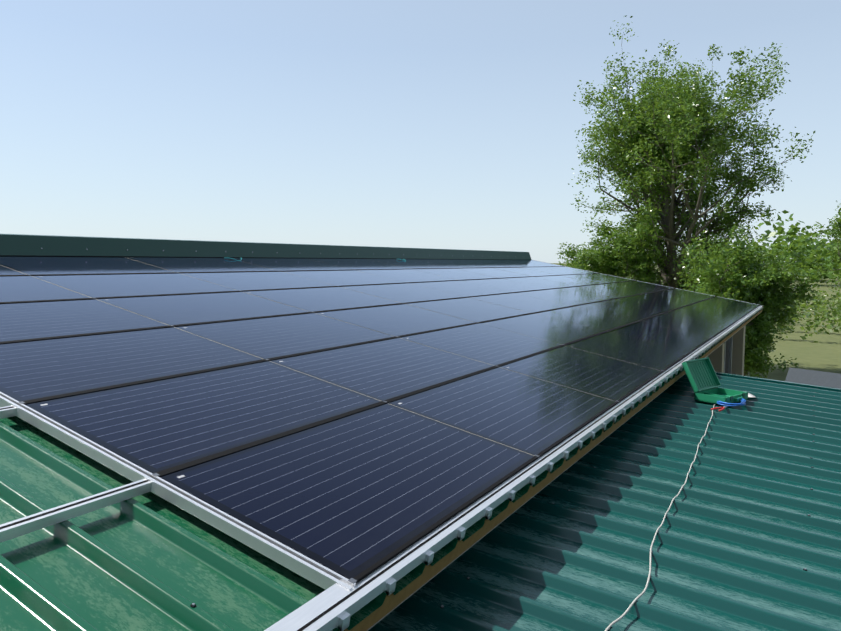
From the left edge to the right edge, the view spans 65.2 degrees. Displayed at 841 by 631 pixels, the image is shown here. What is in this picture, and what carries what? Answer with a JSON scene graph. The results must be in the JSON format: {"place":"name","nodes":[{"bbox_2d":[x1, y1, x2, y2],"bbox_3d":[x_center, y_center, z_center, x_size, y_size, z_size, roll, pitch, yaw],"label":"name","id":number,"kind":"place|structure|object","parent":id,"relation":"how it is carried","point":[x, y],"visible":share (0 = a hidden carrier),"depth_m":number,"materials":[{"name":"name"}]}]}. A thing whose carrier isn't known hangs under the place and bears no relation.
{"place":"outdoors","nodes":[
{"label":"outdoors","id":0,"kind":"place"},
{"bbox_2d":[0,0,840,262],"label":"sky","id":1,"kind":"structure","parent":0,"point":[432,124],"materials":[{"name":"blue"}]},
{"bbox_2d":[368,372,840,630],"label":"corrugated roof","id":2,"kind":"structure","parent":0,"point":[743,540],"depth_m":3.30,"materials":[{"name":"green metal"}]},
{"bbox_2d":[551,263,840,380],"bbox_3d":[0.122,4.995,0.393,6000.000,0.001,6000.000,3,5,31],"label":"field ground","id":3,"kind":"structure","parent":0,"point":[823,354],"depth_m":38.73,"materials":[{"name":"green plant"}]},
{"bbox_2d":[582,230,658,278],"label":"bush branches","id":4,"kind":"object","parent":3,"relation":"on","point":[624,262],"visible":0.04,"depth_m":28.59,"materials":[{"name":"brown plant"}]},
{"bbox_2d":[555,221,668,281],"bbox_3d":[8.508,-1.407,29.994,4.845,5.685,5.103,0,5,-5],"label":"tree foliage","id":5,"kind":"object","parent":4,"relation":"attached to","point":[603,260],"visible":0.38,"depth_m":29.05,"materials":[{"name":"green plant"}]},
{"bbox_2d":[568,15,814,291],"bbox_3d":[11.274,-6.121,28.725,9.268,13.950,11.279,0,5,0],"label":"tree foliage","id":6,"kind":"object","parent":3,"relation":"on","point":[689,100],"visible":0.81,"depth_m":27.68,"materials":[{"name":"green plant"}]},
{"bbox_2d":[672,223,824,377],"bbox_3d":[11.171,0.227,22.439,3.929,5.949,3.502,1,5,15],"label":"tree","id":7,"kind":"object","parent":3,"relation":"on","point":[745,374],"visible":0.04,"depth_m":21.96,"materials":[{"name":"brown plant"}]},
{"bbox_2d":[686,210,840,284],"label":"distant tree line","id":8,"kind":"object","parent":3,"relation":"on","point":[799,244],"visible":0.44,"depth_m":142.64,"materials":[{"name":"green plant"}]},
{"bbox_2d":[716,287,840,342],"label":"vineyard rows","id":9,"kind":"object","parent":3,"relation":"on","point":[822,310],"visible":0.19,"depth_m":50.57,"materials":[{"name":"green plant"}]},
{"bbox_2d":[771,353,799,371],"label":"field shrubs","id":10,"kind":"object","parent":3,"relation":"on","point":[784,363],"visible":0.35,"depth_m":29.60,"materials":[{"name":"green plant"}]},
{"bbox_2d":[805,225,840,275],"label":"tree branches","id":11,"kind":"object","parent":3,"relation":"on","point":[837,253],"visible":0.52,"depth_m":31.37,"materials":[{"name":"brown plant"}]},
{"bbox_2d":[796,200,840,322],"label":"tree foliage","id":12,"kind":"object","parent":11,"relation":"attached to","point":[836,229],"visible":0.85,"depth_m":31.60,"materials":[{"name":"green plant"}]},
{"bbox_2d":[705,325,745,375],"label":"building walls","id":13,"kind":"structure","parent":0,"point":[726,356],"depth_m":15.11,"materials":[{"name":"beige"}]},
{"bbox_2d":[0,309,761,630],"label":"metal roof","id":14,"kind":"structure","parent":13,"relation":"on","point":[149,561],"depth_m":2.18,"materials":[{"name":"metal"}]},
{"bbox_2d":[0,234,530,259],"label":"roof ridge cap","id":15,"kind":"object","parent":14,"relation":"on","point":[25,244],"visible":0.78,"depth_m":8.75,"materials":[{"name":"teal metal"}]},
{"bbox_2d":[0,255,762,630],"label":"mounting rails","id":16,"kind":"object","parent":14,"relation":"on","point":[338,601],"visible":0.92,"depth_m":2.66,"materials":[{"name":"metal"}]},
{"bbox_2d":[0,256,758,578],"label":"solar panel array","id":17,"kind":"object","parent":16,"relation":"on","point":[351,496],"visible":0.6,"depth_m":4.38,"materials":[{"name":"black glass"}]},
{"bbox_2d":[190,386,815,607],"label":"roof screws","id":18,"kind":"object","parent":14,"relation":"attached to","point":[192,605],"visible":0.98,"depth_m":3.57,"materials":[{"name":"silver metal"}]},
{"bbox_2d":[785,367,840,388],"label":"distant roof","id":19,"kind":"structure","parent":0,"point":[816,378],"depth_m":18.39,"materials":[{"name":"silver metal"}]},
{"bbox_3d":[3.625,3.267,-1.069,10.646,3.680,15.400,3,5,31],"label":"lean-to","id":20,"kind":"object","parent":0,"visible":0},
{"bbox_2d":[605,404,714,630],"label":"rope","id":21,"kind":"object","parent":20,"relation":"on","point":[632,603],"visible":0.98,"depth_m":3.06,"materials":[{"name":"grey fabric"}]},
{"bbox_2d":[682,357,747,404],"bbox_3d":[2.885,0.631,6.422,0.440,0.367,0.486,-4,6,-38],"label":"tool case","id":22,"kind":"object","parent":20,"relation":"on","point":[704,381],"visible":0.92,"depth_m":6.49,"materials":[{"name":"green plastic"}]},
{"bbox_2d":[711,406,727,411],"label":"red pliers handles","id":23,"kind":"object","parent":20,"relation":"on","point":[722,408],"visible":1,"depth_m":5.97,"materials":[{"name":"red plastic"}]},
{"bbox_2d":[717,398,745,405],"bbox_3d":[2.928,0.809,6.212,0.264,0.037,0.374,3,5,31],"label":"blue cable","id":24,"kind":"object","parent":20,"relation":"on","point":[732,404],"visible":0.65,"depth_m":6.09,"materials":[{"name":"blue plastic"}]}
]}

